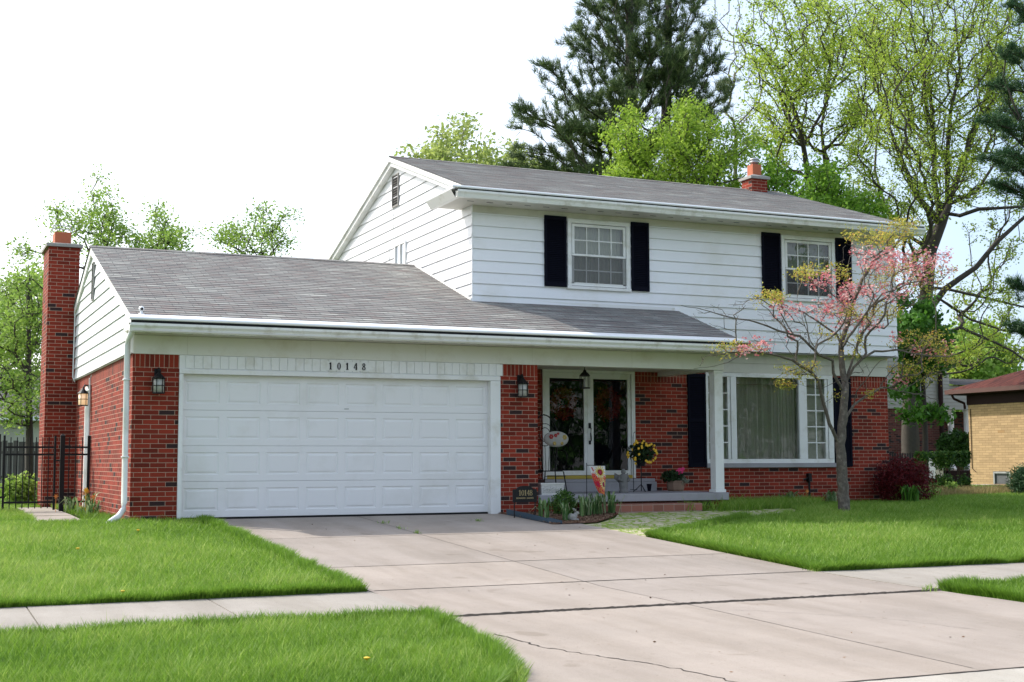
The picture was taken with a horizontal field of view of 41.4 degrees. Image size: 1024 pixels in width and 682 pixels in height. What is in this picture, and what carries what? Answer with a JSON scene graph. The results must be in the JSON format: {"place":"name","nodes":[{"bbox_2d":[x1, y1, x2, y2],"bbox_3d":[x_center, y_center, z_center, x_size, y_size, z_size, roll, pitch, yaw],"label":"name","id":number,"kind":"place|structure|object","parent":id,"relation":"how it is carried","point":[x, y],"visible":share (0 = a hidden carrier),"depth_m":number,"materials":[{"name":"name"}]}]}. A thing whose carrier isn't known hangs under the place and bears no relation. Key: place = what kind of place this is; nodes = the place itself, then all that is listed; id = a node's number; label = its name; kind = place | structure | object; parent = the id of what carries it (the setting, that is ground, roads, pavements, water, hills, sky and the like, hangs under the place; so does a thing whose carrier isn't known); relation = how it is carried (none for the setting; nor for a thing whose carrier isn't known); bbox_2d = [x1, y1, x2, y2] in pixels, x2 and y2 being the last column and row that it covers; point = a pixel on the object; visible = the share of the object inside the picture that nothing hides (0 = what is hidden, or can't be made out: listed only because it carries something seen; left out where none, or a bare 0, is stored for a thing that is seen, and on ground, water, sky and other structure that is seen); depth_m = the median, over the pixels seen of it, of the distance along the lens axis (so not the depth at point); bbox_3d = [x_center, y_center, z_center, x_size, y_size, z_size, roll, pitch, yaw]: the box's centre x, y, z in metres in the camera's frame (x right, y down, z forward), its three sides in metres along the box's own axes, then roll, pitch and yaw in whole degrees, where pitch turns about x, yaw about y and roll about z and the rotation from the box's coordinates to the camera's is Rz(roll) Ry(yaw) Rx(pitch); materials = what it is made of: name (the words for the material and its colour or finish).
{"place":"outdoors","nodes":[
{"label":"outdoors","id":0,"kind":"place"},
{"bbox_2d":[19,507,79,520],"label":"side path","id":1,"kind":"structure","parent":0,"point":[40,513],"depth_m":22.14,"materials":[{"name":"concrete"}]},
{"bbox_2d":[0,493,369,607],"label":"grass","id":2,"kind":"structure","parent":0,"point":[37,560],"depth_m":14.14,"materials":[{"name":"green plant"}]},
{"bbox_2d":[0,591,420,633],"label":"sidewalk","id":3,"kind":"structure","parent":0,"point":[64,614],"depth_m":11.41,"materials":[{"name":"concrete"}]},
{"bbox_2d":[0,604,533,681],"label":"grass","id":4,"kind":"structure","parent":0,"point":[327,647],"depth_m":8.98,"materials":[{"name":"green plant"}]},
{"bbox_2d":[0,0,1023,374],"label":"sky","id":5,"kind":"structure","parent":0,"point":[205,108],"materials":[{"name":"white"}]},
{"bbox_2d":[36,483,1023,675],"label":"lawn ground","id":6,"kind":"structure","parent":0,"point":[375,593],"depth_m":20.51,"materials":[{"name":"green plant"}]},
{"bbox_2d":[0,470,37,504],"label":"shrub","id":7,"kind":"object","parent":6,"relation":"on","point":[19,489],"visible":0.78,"depth_m":26.57,"materials":[{"name":"green plant"}]},
{"bbox_2d":[0,441,38,490],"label":"wooden fence","id":8,"kind":"object","parent":6,"relation":"on","point":[13,460],"visible":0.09,"depth_m":38.43,"materials":[{"name":"grey wood"}]},
{"bbox_2d":[0,370,40,474],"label":"neighbour house","id":9,"kind":"structure","parent":6,"relation":"on","point":[13,435],"depth_m":48.87,"materials":[{"name":"grey"}]},
{"bbox_2d":[0,257,42,408],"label":"leafy tree","id":10,"kind":"object","parent":6,"relation":"on","point":[3,385],"visible":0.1,"depth_m":36.53,"materials":[{"name":"green plant"}]},
{"bbox_2d":[0,253,43,498],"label":"leafy tree","id":11,"kind":"object","parent":6,"relation":"on","point":[30,316],"visible":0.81,"depth_m":29.48,"materials":[{"name":"green plant"}]},
{"bbox_2d":[58,434,90,511],"bbox_3d":[-7.554,2.294,23.418,0.502,1.385,0.080,2,-6,-24],"label":"metal fence","id":12,"kind":"object","parent":6,"relation":"on","point":[62,469],"visible":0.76,"depth_m":23.38,"materials":[{"name":"black metal"}]},
{"bbox_2d":[0,164,159,269],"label":"leafy tree","id":13,"kind":"object","parent":6,"relation":"on","point":[113,220],"visible":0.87,"depth_m":44.12,"materials":[{"name":"green plant"}]},
{"bbox_2d":[115,196,211,250],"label":"leafy tree","id":14,"kind":"object","parent":6,"relation":"on","point":[164,234],"visible":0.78,"depth_m":45.03,"materials":[{"name":"green plant"}]},
{"bbox_2d":[193,197,310,256],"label":"leafy tree","id":15,"kind":"object","parent":6,"relation":"on","point":[231,241],"visible":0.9,"depth_m":46.79,"materials":[{"name":"green plant"}]},
{"bbox_2d":[394,110,561,168],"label":"leafy tree","id":16,"kind":"object","parent":6,"relation":"on","point":[440,149],"visible":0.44,"depth_m":50.49,"materials":[{"name":"green plant"}]},
{"bbox_2d":[37,156,925,521],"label":"brick house","id":17,"kind":"structure","parent":6,"relation":"on","point":[427,336],"depth_m":23.63,"materials":[{"name":"white"}]},
{"bbox_2d":[82,387,90,506],"bbox_3d":[-7.526,1.888,24.137,0.110,2.180,0.820,2,-6,-24],"label":"side door","id":18,"kind":"structure","parent":17,"relation":"in","point":[86,388],"depth_m":24.43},
{"bbox_2d":[181,374,487,518],"bbox_3d":[-2.617,1.625,20.767,4.860,2.130,0.056,2,-6,-24],"label":"garage door","id":19,"kind":"structure","parent":17,"relation":"in","point":[253,446],"depth_m":20.69,"materials":[{"name":"paint"}]},
{"bbox_2d":[394,240,406,263],"bbox_3d":[-2.170,-1.574,27.006,0.150,0.790,0.660,2,-6,-24],"label":"window","id":20,"kind":"structure","parent":17,"relation":"in","point":[400,255],"depth_m":26.97,"materials":[{"name":"white glass"}]},
{"bbox_2d":[538,483,564,494],"bbox_3d":[0.611,2.417,22.184,0.430,0.190,0.287,2,-6,-24],"label":"stone trough","id":21,"kind":"object","parent":17,"relation":"on","point":[548,488],"visible":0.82,"depth_m":22.06,"materials":[{"name":"stone"}]},
{"bbox_2d":[538,414,567,490],"bbox_3d":[0.635,1.903,22.912,0.558,1.344,0.461,2,-6,-24],"label":"wire chair","id":22,"kind":"object","parent":17,"relation":"on","point":[551,470],"visible":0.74,"depth_m":23.05,"materials":[{"name":"black metal"}]},
{"bbox_2d":[544,431,567,446],"bbox_3d":[0.741,1.651,22.815,0.470,0.270,0.112,2,-6,-24],"label":"pillow","id":23,"kind":"object","parent":22,"relation":"on","point":[555,439],"visible":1,"depth_m":22.77,"materials":[{"name":"fabric"}]},
{"bbox_2d":[550,384,576,420],"bbox_3d":[0.925,1.118,24.511,0.620,0.667,0.150,2,-6,-24],"label":"wreath","id":24,"kind":"object","parent":17,"relation":"attached to","point":[560,413],"visible":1,"depth_m":24.50,"materials":[{"name":"brown plant"}]},
{"bbox_2d":[579,367,589,388],"bbox_3d":[1.238,0.604,23.113,0.185,0.415,0.185,0,-5,-2],"label":"hanging lantern","id":25,"kind":"object","parent":17,"relation":"hanging from","point":[584,373],"visible":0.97,"depth_m":23.08,"materials":[{"name":"black metal"}]},
{"bbox_2d":[542,369,635,478],"bbox_3d":[1.376,1.511,24.625,1.880,1.965,0.272,2,-6,-24],"label":"front door","id":26,"kind":"structure","parent":17,"relation":"in","point":[592,440],"depth_m":24.64,"materials":[{"name":"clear glass"}]},
{"bbox_2d":[566,218,631,291],"bbox_3d":[1.512,-1.537,24.727,1.300,1.275,0.380,2,-6,-24],"label":"window","id":27,"kind":"structure","parent":17,"relation":"in","point":[598,252],"depth_m":24.67,"materials":[{"name":"white glass"}]},
{"bbox_2d":[593,385,624,421],"bbox_3d":[1.774,1.139,24.881,0.667,0.728,0.136,2,-6,-24],"label":"wreath","id":28,"kind":"object","parent":17,"relation":"attached to","point":[614,399],"visible":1,"depth_m":24.87,"materials":[{"name":"brown plant"}]},
{"bbox_2d":[614,469,630,492],"bbox_3d":[1.929,2.416,23.457,0.280,0.410,0.167,2,-6,-24],"label":"garden statue","id":29,"kind":"object","parent":17,"relation":"on","point":[623,479],"visible":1,"depth_m":23.41,"materials":[{"name":"stone"}]},
{"bbox_2d":[630,431,636,491],"bbox_3d":[2.136,2.116,23.817,0.152,1.069,0.012,2,-6,-24],"label":"shepherd hook","id":30,"kind":"object","parent":17,"relation":"on","point":[633,489],"visible":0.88,"depth_m":23.79,"materials":[{"name":"black metal"}]},
{"bbox_2d":[634,466,645,491],"bbox_3d":[2.301,2.437,23.999,0.252,0.459,0.238,2,-6,-24],"label":"plant stand","id":31,"kind":"object","parent":17,"relation":"on","point":[641,481],"visible":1,"depth_m":24.01,"materials":[{"name":"black metal"}]},
{"bbox_2d":[626,440,657,465],"bbox_3d":[2.292,1.980,24.058,0.635,0.463,0.451,2,-6,-24],"label":"yellow begonia","id":32,"kind":"object","parent":31,"relation":"on","point":[643,449],"visible":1,"depth_m":23.98,"materials":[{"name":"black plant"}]},
{"bbox_2d":[660,467,689,490],"bbox_3d":[2.914,2.488,24.412,0.529,0.426,0.401,2,-6,-24],"label":"potted geranium","id":33,"kind":"object","parent":17,"relation":"on","point":[676,480],"visible":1,"depth_m":24.31,"materials":[{"name":"plant"}]},
{"bbox_2d":[705,372,835,467],"bbox_3d":[4.921,1.551,26.364,2.970,1.800,0.510,2,-6,-24],"label":"window","id":34,"kind":"structure","parent":17,"relation":"in","point":[762,427],"depth_m":26.38,"materials":[{"name":"white glass"}]},
{"bbox_2d":[781,235,836,302],"bbox_3d":[5.717,-1.385,26.598,1.290,1.275,0.380,2,-6,-24],"label":"window","id":35,"kind":"structure","parent":17,"relation":"in","point":[795,250],"depth_m":26.59,"materials":[{"name":"white glass"}]},
{"bbox_2d":[499,510,616,523],"bbox_3d":[1.073,2.730,21.047,1.940,0.091,2.030,2,-6,-24],"label":"mulch bed","id":36,"kind":"object","parent":6,"relation":"on","point":[577,521],"visible":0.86,"depth_m":20.55,"materials":[{"name":"brown wood"}]},
{"bbox_2d":[512,486,536,517],"bbox_3d":[0.197,2.492,20.820,0.400,0.536,0.029,2,-6,-24],"label":"address sign","id":37,"kind":"object","parent":36,"relation":"on","point":[524,493],"visible":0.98,"depth_m":20.82,"materials":[{"name":"black metal"}]},
{"bbox_2d":[534,497,553,517],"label":"daffodil clump","id":38,"kind":"object","parent":36,"relation":"on","point":[542,503],"visible":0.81,"depth_m":20.44,"materials":[{"name":"green plant"}]},
{"bbox_2d":[549,488,577,513],"bbox_3d":[0.817,2.547,21.419,0.470,0.462,0.479,2,-6,-24],"label":"boxwood","id":39,"kind":"object","parent":36,"relation":"on","point":[564,494],"visible":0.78,"depth_m":21.34,"materials":[{"name":"green plant"}]},
{"bbox_2d":[555,499,578,520],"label":"daffodil clump","id":40,"kind":"object","parent":36,"relation":"on","point":[565,510],"visible":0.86,"depth_m":20.26,"materials":[{"name":"green plant"}]},
{"bbox_2d":[568,508,578,519],"bbox_3d":[0.912,2.600,20.344,0.222,0.190,0.090,2,-6,-24],"label":"stone rabbit","id":41,"kind":"object","parent":36,"relation":"on","point":[573,516],"visible":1,"depth_m":20.32},
{"bbox_2d":[575,495,590,516],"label":"daffodil clump","id":42,"kind":"object","parent":36,"relation":"on","point":[582,502],"visible":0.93,"depth_m":21.10,"materials":[{"name":"green plant"}]},
{"bbox_2d":[577,493,595,514],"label":"daffodil clump","id":43,"kind":"object","parent":36,"relation":"on","point":[588,508],"visible":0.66,"depth_m":21.29,"materials":[{"name":"green plant"}]},
{"bbox_2d":[584,491,608,513],"bbox_3d":[1.294,2.564,21.420,0.417,0.381,0.386,-5,-7,40],"label":"daffodil clump","id":44,"kind":"object","parent":36,"relation":"on","point":[597,500],"visible":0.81,"depth_m":21.43,"materials":[{"name":"green plant"}]},
{"bbox_2d":[591,493,606,512],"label":"daffodil clump","id":45,"kind":"object","parent":36,"relation":"on","point":[601,496],"visible":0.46,"depth_m":21.70,"materials":[{"name":"green plant"}]},
{"bbox_2d":[603,491,624,512],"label":"daffodil clump","id":46,"kind":"object","parent":36,"relation":"on","point":[611,502],"visible":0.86,"depth_m":21.70,"materials":[{"name":"green plant"}]},
{"bbox_2d":[586,463,607,496],"bbox_3d":[1.332,2.357,21.273,0.384,0.885,0.090,3,-6,-30],"label":"garden flag","id":47,"kind":"object","parent":6,"relation":"on","point":[598,475],"visible":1,"depth_m":21.30,"materials":[{"name":"multicoloured fabric"}]},
{"bbox_2d":[495,0,742,396],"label":"pine tree","id":48,"kind":"object","parent":6,"relation":"on","point":[672,74],"visible":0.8,"depth_m":42.22,"materials":[{"name":"green plant"}]},
{"bbox_2d":[592,87,773,187],"bbox_3d":[5.050,-1.509,38.840,7.283,11.549,4.585,2,-6,-24],"label":"leafy tree","id":49,"kind":"object","parent":6,"relation":"on","point":[681,148],"visible":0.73,"depth_m":38.22,"materials":[{"name":"green plant"}]},
{"bbox_2d":[698,0,770,183],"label":"leafy tree","id":50,"kind":"object","parent":6,"relation":"on","point":[743,119],"visible":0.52,"depth_m":53.30,"materials":[{"name":"green plant"}]},
{"bbox_2d":[779,489,808,499],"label":"hosta","id":51,"kind":"object","parent":6,"relation":"on","point":[792,493],"visible":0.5,"depth_m":25.75,"materials":[{"name":"green plant"}]},
{"bbox_2d":[716,0,914,187],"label":"leafy tree","id":52,"kind":"object","parent":6,"relation":"on","point":[786,96],"visible":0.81,"depth_m":49.82,"materials":[{"name":"green plant"}]},
{"bbox_2d":[743,140,897,217],"bbox_3d":[9.069,-0.752,39.353,3.809,10.114,6.155,-3,-6,29],"label":"leafy tree","id":53,"kind":"object","parent":6,"relation":"on","point":[826,177],"visible":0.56,"depth_m":38.91,"materials":[{"name":"green plant"}]},
{"bbox_2d":[681,214,964,511],"bbox_3d":[5.521,0.301,23.400,6.676,5.355,2.843,2,-6,-24],"label":"dogwood tree","id":54,"kind":"object","parent":6,"relation":"on","point":[845,311],"visible":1,"depth_m":23.30,"materials":[{"name":"pink plant"}]},
{"bbox_2d":[822,490,836,501],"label":"hosta","id":55,"kind":"object","parent":6,"relation":"on","point":[832,496],"visible":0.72,"depth_m":26.18,"materials":[{"name":"green plant"}]},
{"bbox_2d":[889,453,914,479],"bbox_3d":[10.743,3.526,37.030,1.100,0.920,0.050,2,-6,-24],"label":"picket fence","id":56,"kind":"object","parent":6,"relation":"on","point":[906,455],"visible":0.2,"depth_m":37.01,"materials":[{"name":"black metal"}]},
{"bbox_2d":[867,451,938,501],"bbox_3d":[7.707,2.685,26.730,1.430,1.049,1.278,2,-6,-24],"label":"japanese maple","id":57,"kind":"object","parent":6,"relation":"on","point":[910,473],"visible":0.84,"depth_m":26.50,"materials":[{"name":"red plant"}]},
{"bbox_2d":[828,310,982,482],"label":"neighbour house","id":58,"kind":"structure","parent":6,"relation":"on","point":[935,389],"depth_m":53.35,"materials":[{"name":"grey"}]},
{"bbox_2d":[895,485,924,502],"bbox_3d":[7.614,2.924,25.962,0.594,0.374,0.470,-5,-7,40],"label":"perennial clump","id":59,"kind":"object","parent":6,"relation":"on","point":[913,496],"visible":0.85,"depth_m":25.94,"materials":[{"name":"green plant"}]},
{"bbox_2d":[822,0,1023,463],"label":"leafy tree","id":60,"kind":"object","parent":6,"relation":"on","point":[925,62],"visible":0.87,"depth_m":42.64,"materials":[{"name":"green plant"}]},
{"bbox_2d":[887,287,958,482],"bbox_3d":[10.750,1.237,35.831,1.942,5.478,4.420,-5,-7,40],"label":"leafy tree","id":61,"kind":"object","parent":6,"relation":"on","point":[920,317],"visible":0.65,"depth_m":35.68,"materials":[{"name":"green plant"}]},
{"bbox_2d":[920,483,944,498],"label":"perennial clump","id":62,"kind":"object","parent":6,"relation":"on","point":[938,490],"visible":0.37,"depth_m":28.11,"materials":[{"name":"green plant"}]},
{"bbox_2d":[929,458,942,478],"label":"utility cabinet","id":63,"kind":"object","parent":6,"relation":"on","point":[932,468],"visible":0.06,"depth_m":49.92,"materials":[{"name":"grey metal"}]},
{"bbox_2d":[913,450,972,488],"bbox_3d":[11.279,3.413,35.488,0.964,1.142,1.345,2,-6,-24],"label":"hedge","id":64,"kind":"object","parent":6,"relation":"on","point":[942,459],"visible":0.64,"depth_m":35.09,"materials":[{"name":"green plant"}]},
{"bbox_2d":[944,481,958,491],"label":"shrub","id":65,"kind":"object","parent":6,"relation":"on","point":[952,484],"visible":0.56,"depth_m":31.73,"materials":[{"name":"green plant"}]},
{"bbox_2d":[934,428,969,482],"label":"topiary shrub","id":66,"kind":"object","parent":6,"relation":"on","point":[954,440],"visible":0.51,"depth_m":50.80,"materials":[{"name":"green plant"}]},
{"bbox_2d":[895,484,1013,495],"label":"dry grass","id":67,"kind":"structure","parent":6,"relation":"on","point":[963,489],"depth_m":31.64,"materials":[{"name":"beige plant"}]},
{"bbox_2d":[941,308,1023,411],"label":"leafy tree","id":68,"kind":"object","parent":6,"relation":"on","point":[993,367],"visible":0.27,"depth_m":78.66,"materials":[{"name":"green plant"}]},
{"bbox_2d":[944,370,1023,484],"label":"brick bungalow","id":69,"kind":"object","parent":6,"relation":"on","point":[996,423],"visible":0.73,"depth_m":45.88,"materials":[{"name":"beige brick"}]},
{"bbox_2d":[993,471,1010,483],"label":"basement window","id":70,"kind":"structure","parent":69,"relation":"in","point":[999,477],"depth_m":45.66,"materials":[{"name":"glass"}]},
{"bbox_2d":[971,0,1023,339],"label":"pine tree","id":71,"kind":"object","parent":6,"relation":"on","point":[1009,157],"visible":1,"depth_m":30.70,"materials":[{"name":"green plant"}]},
{"bbox_2d":[1006,462,1023,494],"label":"evergreen shrub","id":72,"kind":"object","parent":6,"relation":"on","point":[1016,480],"visible":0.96,"depth_m":31.33,"materials":[{"name":"green plant"}]},
{"bbox_2d":[222,514,1023,681],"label":"driveway","id":73,"kind":"structure","parent":0,"point":[690,637],"depth_m":11.90,"materials":[{"name":"concrete"}]},
{"bbox_2d":[506,509,561,523],"bbox_3d":[0.273,2.681,20.523,0.136,0.222,1.677,3,-6,-29],"label":"garden edging","id":74,"kind":"object","parent":73,"relation":"on","point":[529,516],"visible":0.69,"depth_m":20.43,"materials":[{"name":"grey stone"}]},
{"bbox_2d":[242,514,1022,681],"bbox_3d":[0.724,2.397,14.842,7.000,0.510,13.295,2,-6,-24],"label":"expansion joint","id":75,"kind":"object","parent":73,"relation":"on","point":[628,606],"visible":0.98,"depth_m":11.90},
{"bbox_2d":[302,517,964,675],"bbox_3d":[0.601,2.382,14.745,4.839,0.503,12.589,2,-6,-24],"label":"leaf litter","id":76,"kind":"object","parent":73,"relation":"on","point":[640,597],"visible":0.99,"depth_m":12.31,"materials":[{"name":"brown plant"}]},
{"bbox_2d":[377,518,938,591],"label":"weeds","id":77,"kind":"object","parent":73,"relation":"on","point":[928,586],"visible":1,"depth_m":14.80,"materials":[{"name":"green plant"}]},
{"bbox_2d":[495,540,969,681],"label":"crack","id":78,"kind":"object","parent":73,"relation":"on","point":[646,662],"visible":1,"depth_m":9.08,"materials":[{"name":"grey concrete"}]},
{"bbox_2d":[586,509,795,536],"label":"paver path","id":79,"kind":"structure","parent":0,"point":[648,520],"depth_m":21.02,"materials":[{"name":"beige stone"}]},
{"bbox_2d":[593,509,787,534],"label":"weeds","id":80,"kind":"object","parent":79,"relation":"on","point":[661,522],"visible":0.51,"depth_m":20.87,"materials":[{"name":"green plant"}]},
{"bbox_2d":[678,490,828,510],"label":"weeds","id":81,"kind":"object","parent":79,"relation":"on","point":[747,503],"visible":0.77,"depth_m":23.57,"materials":[{"name":"green plant"}]},
{"bbox_2d":[642,483,1023,571],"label":"grass","id":82,"kind":"structure","parent":0,"point":[963,529],"depth_m":18.71,"materials":[{"name":"green plant"}]},
{"bbox_2d":[818,562,1023,588],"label":"sidewalk","id":83,"kind":"structure","parent":0,"point":[923,577],"depth_m":14.67,"materials":[{"name":"concrete"}]},
{"bbox_2d":[934,571,1023,601],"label":"grass","id":84,"kind":"structure","parent":0,"point":[1011,589],"depth_m":13.01,"materials":[{"name":"green plant"}]},
{"label":"side bed","id":85,"kind":"structure","parent":0,"visible":0},
{"bbox_2d":[54,491,88,511],"bbox_3d":[-7.411,2.700,22.894,0.539,0.381,0.396,-1,-5,12],"label":"tulip clump","id":86,"kind":"object","parent":85,"relation":"on","point":[70,504],"visible":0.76,"depth_m":22.82,"materials":[{"name":"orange plant"}]},
{"bbox_2d":[50,503,123,519],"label":"weeds","id":87,"kind":"object","parent":85,"relation":"on","point":[87,514],"visible":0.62,"depth_m":20.93,"materials":[{"name":"green plant"}]},
{"bbox_2d":[75,488,100,513],"bbox_3d":[-6.830,2.584,21.925,0.438,0.436,0.383,1,-5,-12],"label":"daffodil clump","id":88,"kind":"object","parent":85,"relation":"on","point":[85,490],"visible":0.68,"depth_m":21.93,"materials":[{"name":"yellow plant"}]},
{"bbox_2d":[75,494,104,513],"bbox_3d":[-6.614,2.573,21.259,0.569,0.339,0.576,2,-6,-24],"label":"tulip clump","id":89,"kind":"object","parent":85,"relation":"on","point":[89,506],"visible":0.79,"depth_m":21.18,"materials":[{"name":"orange plant"}]},
{"label":"road","id":90,"kind":"structure","parent":0,"visible":0},
{"bbox_2d":[860,668,1023,681],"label":"gutter apron","id":91,"kind":"object","parent":90,"relation":"on","point":[1010,675],"depth_m":8.37,"materials":[{"name":"concrete"}]},
{"bbox_3d":[-9.714,2.223,22.456,2.310,1.370,0.070,2,-6,-24],"label":"metal fence","id":92,"kind":"object","parent":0,"visible":0},
{"bbox_2d":[0,435,59,510],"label":"metal gate","id":93,"kind":"structure","parent":92,"relation":"attached to","point":[29,454],"depth_m":23.11,"materials":[{"name":"black metal"}]}
]}

